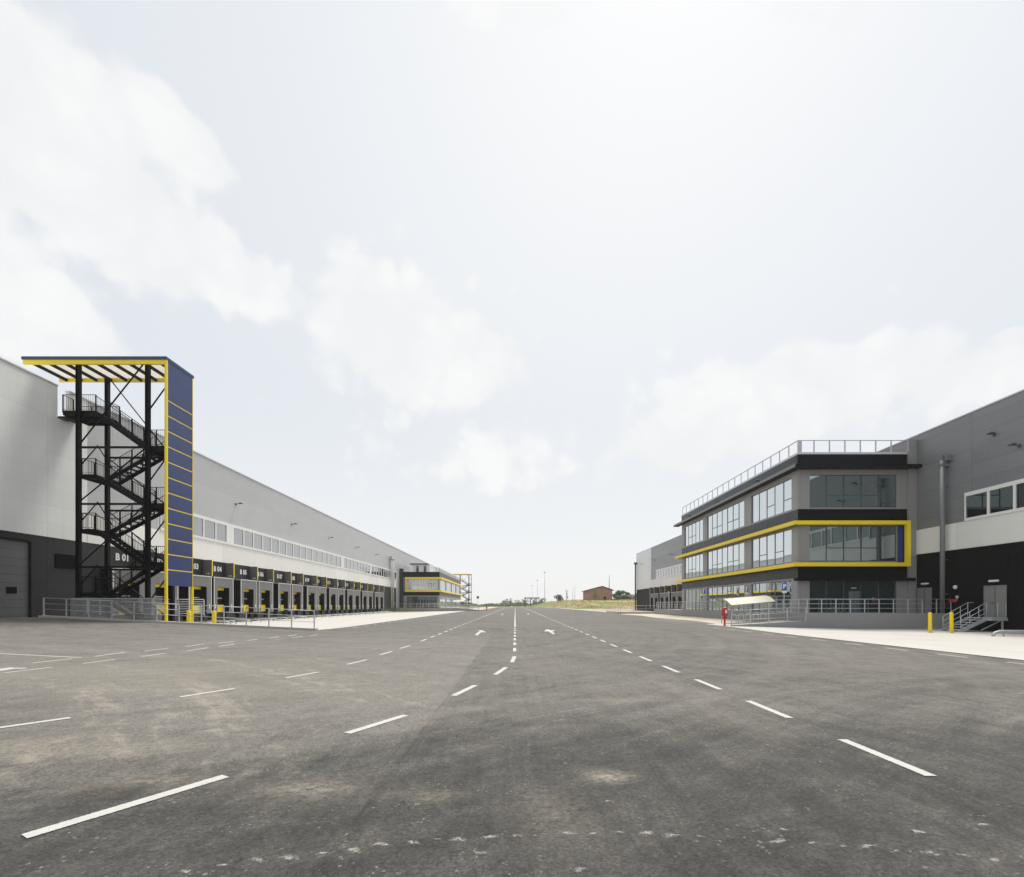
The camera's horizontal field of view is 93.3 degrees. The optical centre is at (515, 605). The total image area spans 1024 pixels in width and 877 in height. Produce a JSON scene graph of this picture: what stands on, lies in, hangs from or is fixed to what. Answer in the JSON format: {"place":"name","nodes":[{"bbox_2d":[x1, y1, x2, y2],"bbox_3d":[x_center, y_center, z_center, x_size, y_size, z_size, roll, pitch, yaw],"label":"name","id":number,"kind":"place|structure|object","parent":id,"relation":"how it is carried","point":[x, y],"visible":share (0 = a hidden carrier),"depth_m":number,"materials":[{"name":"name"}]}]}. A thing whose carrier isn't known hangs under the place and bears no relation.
{"place":"outdoors","nodes":[
{"label":"outdoors","id":0,"kind":"place"},
{"bbox_2d":[218,611,460,629],"bbox_3d":[-21.150,1.609,75.710,17.900,0.457,90.580,0,0,0],"label":"concrete apron","id":1,"kind":"object","parent":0,"point":[330,622],"visible":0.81,"depth_m":53.23,"materials":[{"name":"beige concrete"}]},
{"bbox_2d":[187,611,190,621],"bbox_3d":[-20.750,1.090,30.750,0.365,1.520,0.365,0,0,0],"label":"bollard","id":2,"kind":"object","parent":1,"relation":"on","point":[188,616],"visible":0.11,"depth_m":30.65,"materials":[{"name":"yellow metal"}]},
{"bbox_2d":[212,612,215,622],"bbox_3d":[-19.150,1.140,30.750,0.365,1.580,0.365,0,0,0],"label":"bollard","id":3,"kind":"object","parent":1,"relation":"on","point":[213,617],"visible":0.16,"depth_m":30.63,"materials":[{"name":"yellow metal"}]},
{"bbox_2d":[471,607,496,609],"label":"pavement","id":4,"kind":"structure","parent":0,"point":[482,608],"depth_m":171.10,"materials":[{"name":"beige concrete"}]},
{"bbox_2d":[0,608,1023,876],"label":"road","id":5,"kind":"structure","parent":0,"point":[152,750],"depth_m":5.35,"materials":[{"name":"grey asphalt"}]},
{"bbox_2d":[38,615,317,630],"bbox_3d":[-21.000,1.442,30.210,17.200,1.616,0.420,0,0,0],"label":"kerb","id":6,"kind":"structure","parent":5,"relation":"on","point":[175,622],"depth_m":30.00,"materials":[{"name":"concrete"}]},
{"bbox_2d":[43,597,314,627],"bbox_3d":[-21.000,0.476,30.200,17.040,1.933,0.140,0,0,0],"label":"railing","id":7,"kind":"object","parent":6,"relation":"on","point":[156,614],"visible":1,"depth_m":30.18,"materials":[{"name":"metal"}]},
{"bbox_2d":[0,0,1023,604],"label":"sky","id":8,"kind":"structure","parent":0,"point":[496,292],"materials":[{"name":"white"}]},
{"bbox_2d":[394,599,636,611],"bbox_3d":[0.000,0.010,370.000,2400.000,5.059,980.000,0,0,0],"label":"ground","id":9,"kind":"structure","parent":0,"point":[550,604],"depth_m":186.54,"materials":[{"name":"green plant"}]},
{"bbox_2d":[0,357,455,622],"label":"warehouse","id":10,"kind":"structure","parent":9,"relation":"on","point":[256,550],"depth_m":43.23,"materials":[{"name":"metal"}]},
{"bbox_2d":[0,536,31,617],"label":"sectional door","id":11,"kind":"structure","parent":10,"relation":"in","point":[15,554],"depth_m":29.09,"materials":[{"name":"grey metal"}]},
{"bbox_2d":[160,514,163,530],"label":"window","id":12,"kind":"structure","parent":10,"relation":"in","point":[162,516],"depth_m":41.02,"materials":[{"name":"clear glass"}]},
{"bbox_2d":[193,513,203,538],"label":"window","id":13,"kind":"structure","parent":10,"relation":"in","point":[198,520],"depth_m":45.76,"materials":[{"name":"clear glass"}]},
{"bbox_2d":[204,516,215,541],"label":"window","id":14,"kind":"structure","parent":10,"relation":"in","point":[209,523],"depth_m":47.40,"materials":[{"name":"clear glass"}]},
{"bbox_2d":[216,520,226,543],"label":"window","id":15,"kind":"structure","parent":10,"relation":"in","point":[221,527],"depth_m":49.34,"materials":[{"name":"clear glass"}]},
{"bbox_2d":[233,525,243,547],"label":"window","id":16,"kind":"structure","parent":10,"relation":"in","point":[238,532],"depth_m":52.38,"materials":[{"name":"clear glass"}]},
{"bbox_2d":[244,528,253,549],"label":"window","id":17,"kind":"structure","parent":10,"relation":"in","point":[248,534],"depth_m":54.33,"materials":[{"name":"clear glass"}]},
{"bbox_2d":[254,531,262,551],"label":"window","id":18,"kind":"structure","parent":10,"relation":"in","point":[258,536],"depth_m":56.45,"materials":[{"name":"clear glass"}]},
{"bbox_2d":[263,533,270,552],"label":"window","id":19,"kind":"structure","parent":10,"relation":"in","point":[266,538],"depth_m":58.27,"materials":[{"name":"clear glass"}]},
{"bbox_2d":[271,536,278,554],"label":"window","id":20,"kind":"structure","parent":10,"relation":"in","point":[274,540],"depth_m":60.21,"materials":[{"name":"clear glass"}]},
{"bbox_2d":[279,538,286,556],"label":"window","id":21,"kind":"structure","parent":10,"relation":"in","point":[282,542],"depth_m":62.27,"materials":[{"name":"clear glass"}]},
{"bbox_2d":[287,540,293,557],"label":"window","id":22,"kind":"structure","parent":10,"relation":"in","point":[290,545],"depth_m":64.49,"materials":[{"name":"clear glass"}]},
{"bbox_2d":[294,542,299,559],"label":"window","id":23,"kind":"structure","parent":10,"relation":"in","point":[296,545],"depth_m":66.26,"materials":[{"name":"clear glass"}]},
{"bbox_2d":[300,544,305,560],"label":"window","id":24,"kind":"structure","parent":10,"relation":"in","point":[302,547],"depth_m":68.13,"materials":[{"name":"clear glass"}]},
{"bbox_2d":[306,546,311,561],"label":"window","id":25,"kind":"structure","parent":10,"relation":"in","point":[308,549],"depth_m":70.20,"materials":[{"name":"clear glass"}]},
{"bbox_2d":[312,547,317,562],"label":"window","id":26,"kind":"structure","parent":10,"relation":"in","point":[314,550],"depth_m":72.20,"materials":[{"name":"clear glass"}]},
{"bbox_2d":[318,549,322,563],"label":"window","id":27,"kind":"structure","parent":10,"relation":"in","point":[320,552],"depth_m":74.42,"materials":[{"name":"clear glass"}]},
{"bbox_2d":[323,550,327,565],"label":"window","id":28,"kind":"structure","parent":10,"relation":"in","point":[325,554],"depth_m":76.39,"materials":[{"name":"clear glass"}]},
{"bbox_2d":[328,552,332,566],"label":"window","id":29,"kind":"structure","parent":10,"relation":"in","point":[330,555],"depth_m":78.45,"materials":[{"name":"clear glass"}]},
{"bbox_2d":[333,553,336,566],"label":"window","id":30,"kind":"structure","parent":10,"relation":"in","point":[334,555],"depth_m":80.20,"materials":[{"name":"clear glass"}]},
{"bbox_2d":[337,554,340,567],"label":"window","id":31,"kind":"structure","parent":10,"relation":"in","point":[338,556],"depth_m":82.02,"materials":[{"name":"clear glass"}]},
{"bbox_2d":[343,556,346,569],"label":"window","id":32,"kind":"structure","parent":10,"relation":"in","point":[344,558],"depth_m":84.89,"materials":[{"name":"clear glass"}]},
{"bbox_2d":[347,557,350,569],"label":"window","id":33,"kind":"structure","parent":10,"relation":"in","point":[348,559],"depth_m":86.93,"materials":[{"name":"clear glass"}]},
{"bbox_2d":[351,558,354,570],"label":"window","id":34,"kind":"structure","parent":10,"relation":"in","point":[352,560],"depth_m":89.07,"materials":[{"name":"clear glass"}]},
{"bbox_2d":[355,560,357,571],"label":"window","id":35,"kind":"structure","parent":10,"relation":"in","point":[356,561],"depth_m":91.32,"materials":[{"name":"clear glass"}]},
{"bbox_2d":[358,560,360,572],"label":"window","id":36,"kind":"structure","parent":10,"relation":"in","point":[359,562],"depth_m":93.08,"materials":[{"name":"clear glass"}]},
{"bbox_2d":[361,561,363,572],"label":"window","id":37,"kind":"structure","parent":10,"relation":"in","point":[362,563],"depth_m":94.91,"materials":[{"name":"clear glass"}]},
{"bbox_2d":[364,562,366,573],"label":"window","id":38,"kind":"structure","parent":10,"relation":"in","point":[365,564],"depth_m":96.81,"materials":[{"name":"clear glass"}]},
{"bbox_2d":[367,563,369,573],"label":"window","id":39,"kind":"structure","parent":10,"relation":"in","point":[368,565],"depth_m":98.79,"materials":[{"name":"clear glass"}]},
{"bbox_2d":[371,564,373,574],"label":"window","id":40,"kind":"structure","parent":10,"relation":"in","point":[372,566],"depth_m":101.55,"materials":[{"name":"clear glass"}]},
{"bbox_2d":[374,565,376,575],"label":"window","id":41,"kind":"structure","parent":10,"relation":"in","point":[375,567],"depth_m":103.73,"materials":[{"name":"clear glass"}]},
{"bbox_2d":[379,566,381,576],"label":"window","id":42,"kind":"structure","parent":10,"relation":"in","point":[380,568],"depth_m":107.57,"materials":[{"name":"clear glass"}]},
{"bbox_2d":[396,607,485,610],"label":"terrace","id":43,"kind":"structure","parent":9,"relation":"on","point":[438,609],"depth_m":121.50,"materials":[{"name":"concrete"}]},
{"bbox_2d":[399,563,461,607],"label":"office building","id":44,"kind":"structure","parent":43,"relation":"on","point":[423,583],"depth_m":125.77,"materials":[{"name":"grey metal"}]},
{"bbox_2d":[407,597,436,607],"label":"window","id":45,"kind":"structure","parent":44,"relation":"in","point":[409,599],"depth_m":125.77,"materials":[{"name":"clear glass"}]},
{"bbox_2d":[407,579,437,589],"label":"window","id":46,"kind":"structure","parent":44,"relation":"in","point":[412,584],"depth_m":125.77,"materials":[{"name":"glass"}]},
{"bbox_2d":[440,580,445,590],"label":"window","id":47,"kind":"structure","parent":44,"relation":"in","point":[442,583],"depth_m":131.80,"materials":[{"name":"glass"}]},
{"bbox_2d":[440,598,445,607],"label":"window","id":48,"kind":"structure","parent":44,"relation":"in","point":[442,600],"depth_m":132.73,"materials":[{"name":"glass"}]},
{"bbox_2d":[447,582,450,591],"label":"window","id":49,"kind":"structure","parent":44,"relation":"in","point":[448,584],"depth_m":144.76,"materials":[{"name":"glass"}]},
{"bbox_2d":[447,598,450,606],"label":"window","id":50,"kind":"structure","parent":44,"relation":"in","point":[448,599],"depth_m":143.67,"materials":[{"name":"glass"}]},
{"bbox_2d":[452,584,455,592],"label":"window","id":51,"kind":"structure","parent":44,"relation":"in","point":[453,586],"depth_m":155.34,"materials":[{"name":"glass"}]},
{"bbox_2d":[456,585,459,593],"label":"window","id":52,"kind":"structure","parent":44,"relation":"in","point":[457,587],"depth_m":169.03,"materials":[{"name":"glass"}]},
{"bbox_2d":[398,603,484,609],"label":"railing","id":53,"kind":"object","parent":43,"relation":"on","point":[437,603],"visible":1,"depth_m":121.63,"materials":[{"name":"metal"}]},
{"bbox_2d":[453,600,464,606],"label":"bike shelter","id":54,"kind":"object","parent":43,"relation":"on","point":[459,601],"visible":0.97,"depth_m":150.85,"materials":[{"name":"metal"}]},
{"bbox_2d":[453,574,471,606],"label":"stair tower","id":55,"kind":"structure","parent":9,"relation":"on","point":[466,598],"depth_m":244.32,"materials":[{"name":"black metal"}]},
{"bbox_2d":[462,601,542,606],"bbox_3d":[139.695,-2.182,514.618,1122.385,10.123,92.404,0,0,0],"label":"distant hedge","id":56,"kind":"object","parent":9,"relation":"on","point":[492,604],"visible":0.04,"depth_m":481.10,"materials":[{"name":"green plant"}]},
{"bbox_2d":[504,598,513,605],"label":"tree","id":57,"kind":"object","parent":9,"relation":"on","point":[510,602],"visible":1,"depth_m":417.82,"materials":[{"name":"green plant"}]},
{"bbox_2d":[524,597,539,606],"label":"gantry","id":58,"kind":"object","parent":9,"relation":"on","point":[525,598],"visible":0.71,"depth_m":300.40,"materials":[{"name":"grey metal"}]},
{"bbox_2d":[581,586,613,599],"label":"brick house","id":59,"kind":"structure","parent":9,"relation":"on","point":[604,593],"depth_m":216.00,"materials":[{"name":"red brick"}]},
{"bbox_2d":[612,590,630,599],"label":"bush","id":60,"kind":"object","parent":9,"relation":"on","point":[617,595],"visible":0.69,"depth_m":218.48,"materials":[{"name":"green plant"}]},
{"bbox_2d":[627,593,636,599],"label":"bush","id":61,"kind":"object","parent":9,"relation":"on","point":[632,597],"visible":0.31,"depth_m":259.19,"materials":[{"name":"green plant"}]},
{"bbox_2d":[634,389,1023,630],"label":"warehouse","id":62,"kind":"structure","parent":9,"relation":"on","point":[970,513],"depth_m":36.38,"materials":[{"name":"metal"}]},
{"bbox_2d":[671,566,673,575],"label":"window","id":63,"kind":"structure","parent":62,"relation":"in","point":[672,567],"depth_m":104.42,"materials":[{"name":"clear glass"}]},
{"bbox_2d":[674,565,676,575],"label":"window","id":64,"kind":"structure","parent":62,"relation":"in","point":[675,566],"depth_m":102.47,"materials":[{"name":"clear glass"}]},
{"bbox_2d":[677,564,679,574],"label":"window","id":65,"kind":"structure","parent":62,"relation":"in","point":[678,566],"depth_m":100.59,"materials":[{"name":"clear glass"}]},
{"bbox_2d":[917,587,931,612],"bbox_3d":[33.950,-0.415,40.100,0.140,2.090,1.420,0,0,0],"label":"door","id":66,"kind":"structure","parent":62,"relation":"in","point":[925,594],"depth_m":40.09,"materials":[{"name":"grey metal"}]},
{"bbox_2d":[948,596,958,601],"bbox_3d":[33.799,-0.477,37.162,0.462,0.519,0.717,0,0,0],"label":"fire inlet","id":67,"kind":"object","parent":62,"relation":"attached to","point":[953,600],"visible":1,"depth_m":37.05,"materials":[{"name":"red metal"}]},
{"bbox_2d":[964,487,987,520],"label":"window","id":68,"kind":"structure","parent":62,"relation":"in","point":[975,502],"depth_m":35.60,"materials":[{"name":"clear glass"}]},
{"bbox_2d":[984,585,1006,617],"bbox_3d":[33.950,-0.280,34.200,0.140,2.260,1.620,0,0,0],"label":"door","id":69,"kind":"structure","parent":62,"relation":"in","point":[993,594],"depth_m":34.17,"materials":[{"name":"grey metal"}]},
{"bbox_2d":[988,481,1013,516],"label":"window","id":70,"kind":"structure","parent":62,"relation":"in","point":[1001,496],"depth_m":33.78,"materials":[{"name":"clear glass"}]},
{"bbox_2d":[1007,443,1020,447],"bbox_3d":[33.670,-10.775,32.600,0.660,0.290,0.340,0,0,0],"label":"wall floodlight","id":71,"kind":"object","parent":62,"relation":"attached to","point":[1016,444],"depth_m":32.57,"materials":[{"name":"black metal"}]},
{"bbox_2d":[1014,478,1023,511],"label":"window","id":72,"kind":"structure","parent":62,"relation":"in","point":[1018,484],"depth_m":32.57,"materials":[{"name":"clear glass"}]},
{"bbox_2d":[318,607,758,630],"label":"road","id":73,"kind":"structure","parent":0,"point":[573,620],"depth_m":42.18,"materials":[{"name":"grey asphalt"}]},
{"bbox_2d":[549,607,617,613],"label":"pavement","id":74,"kind":"structure","parent":0,"point":[586,610],"depth_m":117.39,"materials":[{"name":"concrete"}]},
{"bbox_2d":[581,609,653,611],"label":"yard","id":75,"kind":"structure","parent":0,"point":[624,610],"depth_m":125.64,"materials":[{"name":"beige concrete"}]},
{"bbox_2d":[606,611,653,613],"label":"wall","id":76,"kind":"structure","parent":75,"relation":"on","point":[632,612],"depth_m":82.30,"materials":[{"name":"concrete"}]},
{"bbox_2d":[623,614,752,623],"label":"pavement","id":77,"kind":"structure","parent":0,"point":[711,620],"depth_m":53.60,"materials":[{"name":"beige concrete"}]},
{"bbox_2d":[702,588,704,617],"bbox_3d":[22.200,-0.310,56.989,0.340,3.559,0.078,0,0,0],"label":"parking sign","id":78,"kind":"object","parent":77,"relation":"on","point":[703,592],"visible":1,"depth_m":56.95,"materials":[{"name":"metal"}]},
{"bbox_2d":[745,586,747,620],"bbox_3d":[22.100,-0.178,46.189,0.320,3.423,0.078,0,0,0],"label":"parking sign","id":79,"kind":"object","parent":77,"relation":"on","point":[746,590],"visible":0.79,"depth_m":46.16,"materials":[{"name":"metal"}]},
{"bbox_2d":[720,595,774,622],"bbox_3d":[19.575,0.350,40.850,3.655,2.400,2.215,0,0,0],"label":"bike shelter","id":80,"kind":"object","parent":77,"relation":"on","point":[748,600],"visible":0.98,"depth_m":40.32,"materials":[{"name":"metal"}]},
{"bbox_2d":[654,609,948,628],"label":"terrace","id":81,"kind":"structure","parent":0,"point":[871,620],"depth_m":37.50,"materials":[{"name":"concrete"}]},
{"bbox_2d":[731,607,805,624],"bbox_3d":[19.625,0.813,37.430,5.890,1.434,0.140,0,0,0],"label":"railing","id":82,"kind":"object","parent":81,"relation":"on","point":[768,618],"visible":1,"depth_m":37.41,"materials":[{"name":"metal"}]},
{"bbox_2d":[782,582,786,620],"bbox_3d":[22.250,-0.180,39.986,0.370,3.460,0.083,0,0,0],"label":"parking sign","id":83,"kind":"object","parent":81,"relation":"on","point":[784,586],"visible":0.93,"depth_m":39.95,"materials":[{"name":"metal"}]},
{"bbox_2d":[673,439,921,612],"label":"office building","id":84,"kind":"structure","parent":81,"relation":"on","point":[814,528],"depth_m":41.29,"materials":[{"name":"metal"}]},
{"bbox_2d":[685,588,702,609],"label":"window","id":85,"kind":"structure","parent":84,"relation":"in","point":[691,594],"depth_m":65.31,"materials":[{"name":"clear glass"}]},
{"bbox_2d":[685,553,702,578],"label":"window","id":86,"kind":"structure","parent":84,"relation":"in","point":[693,564],"depth_m":65.31,"materials":[{"name":"clear glass"}]},
{"bbox_2d":[685,519,702,545],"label":"window","id":87,"kind":"structure","parent":84,"relation":"in","point":[693,532],"depth_m":65.31,"materials":[{"name":"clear glass"}]},
{"bbox_2d":[708,585,743,610],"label":"window","id":88,"kind":"structure","parent":84,"relation":"in","point":[715,594],"depth_m":55.96,"materials":[{"name":"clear glass"}]},
{"bbox_2d":[708,541,743,574],"bbox_3d":[24.214,-5.260,55.850,0.052,3.020,9.900,0,0,0],"label":"window","id":89,"kind":"structure","parent":84,"relation":"in","point":[730,558],"depth_m":55.43,"materials":[{"name":"clear glass"}]},
{"bbox_2d":[708,500,743,537],"bbox_3d":[24.214,-9.730,55.850,0.052,2.800,9.900,0,0,0],"label":"window","id":90,"kind":"structure","parent":84,"relation":"in","point":[731,518],"depth_m":55.43,"materials":[{"name":"clear glass"}]},
{"bbox_2d":[752,580,791,611],"bbox_3d":[24.214,-0.725,45.785,0.052,2.950,7.230,0,0,0],"label":"window","id":91,"kind":"structure","parent":84,"relation":"in","point":[774,590],"depth_m":45.34,"materials":[{"name":"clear glass"}]},
{"bbox_2d":[752,528,791,567],"bbox_3d":[24.214,-5.260,45.785,0.052,3.020,7.230,0,0,0],"label":"window","id":92,"kind":"structure","parent":84,"relation":"in","point":[775,548],"depth_m":45.51,"materials":[{"name":"clear glass"}]},
{"bbox_2d":[752,478,791,522],"bbox_3d":[24.214,-9.730,45.785,0.052,2.800,7.230,0,0,0],"label":"window","id":93,"kind":"structure","parent":84,"relation":"in","point":[775,500],"depth_m":45.52,"materials":[{"name":"clear glass"}]},
{"bbox_2d":[810,475,895,506],"bbox_3d":[28.785,-9.730,41.284,7.430,2.800,0.052,0,0,0],"label":"window","id":94,"kind":"structure","parent":84,"relation":"in","point":[825,490],"depth_m":41.29,"materials":[{"name":"clear glass"}]},
{"bbox_2d":[810,526,895,560],"bbox_3d":[28.785,-5.260,41.284,7.430,3.020,0.052,0,0,0],"label":"window","id":95,"kind":"structure","parent":84,"relation":"in","point":[827,543],"depth_m":41.29,"materials":[{"name":"clear glass"}]},
{"bbox_2d":[810,581,895,612],"bbox_3d":[28.785,-0.725,41.284,7.430,2.950,0.052,0,0,0],"label":"window","id":96,"kind":"structure","parent":84,"relation":"in","point":[828,591],"depth_m":41.29,"materials":[{"name":"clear glass"}]},
{"bbox_2d":[656,599,951,612],"bbox_3d":[28.310,0.058,57.710,11.320,1.124,40.320,0,0,0],"label":"railing","id":97,"kind":"object","parent":81,"relation":"on","point":[807,608],"visible":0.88,"depth_m":37.64,"materials":[{"name":"metal"}]},
{"bbox_2d":[709,624,1023,659],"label":"concrete apron","id":98,"kind":"object","parent":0,"point":[986,643],"visible":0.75,"depth_m":25.72,"materials":[{"name":"beige concrete"}]},
{"bbox_2d":[722,607,727,625],"bbox_3d":[16.550,0.936,38.200,0.472,1.570,0.309,0,0,0],"label":"hydrant","id":99,"kind":"object","parent":98,"relation":"on","point":[724,611],"visible":0.94,"depth_m":38.07,"materials":[{"name":"red metal"}]},
{"bbox_2d":[928,613,932,632],"bbox_3d":[28.400,1.487,33.100,0.332,1.980,0.332,0,0,0],"label":"bollard","id":100,"kind":"object","parent":98,"relation":"on","point":[929,622],"visible":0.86,"depth_m":33.01,"materials":[{"name":"yellow metal"}]},
{"bbox_2d":[948,612,953,632],"bbox_3d":[29.600,1.477,32.800,0.332,2.000,0.332,0,0,0],"label":"bollard","id":101,"kind":"object","parent":98,"relation":"on","point":[951,622],"visible":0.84,"depth_m":32.72,"materials":[{"name":"yellow metal"}]},
{"bbox_2d":[940,602,1007,631],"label":"metal steps","id":102,"kind":"structure","parent":98,"relation":"on","point":[979,619],"depth_m":33.74,"materials":[{"name":"metal"}]},
{"bbox_2d":[991,630,1023,635],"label":"wheel guide","id":103,"kind":"object","parent":98,"relation":"on","point":[1006,631],"visible":0.89,"depth_m":29.22,"materials":[{"name":"metal"}]},
{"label":"plinth slab","id":104,"kind":"structure","parent":0,"visible":0},
{"bbox_2d":[21,356,193,621],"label":"stair tower","id":105,"kind":"structure","parent":104,"relation":"on","point":[174,452],"depth_m":31.18,"materials":[{"name":"black metal"}]},
{"bbox_2d":[86,599,204,614],"bbox_3d":[-25.650,0.113,33.550,8.240,1.174,0.140,0,0,0],"label":"railing","id":106,"kind":"object","parent":104,"relation":"on","point":[203,603],"visible":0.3,"depth_m":33.53,"materials":[{"name":"metal"}]}
]}

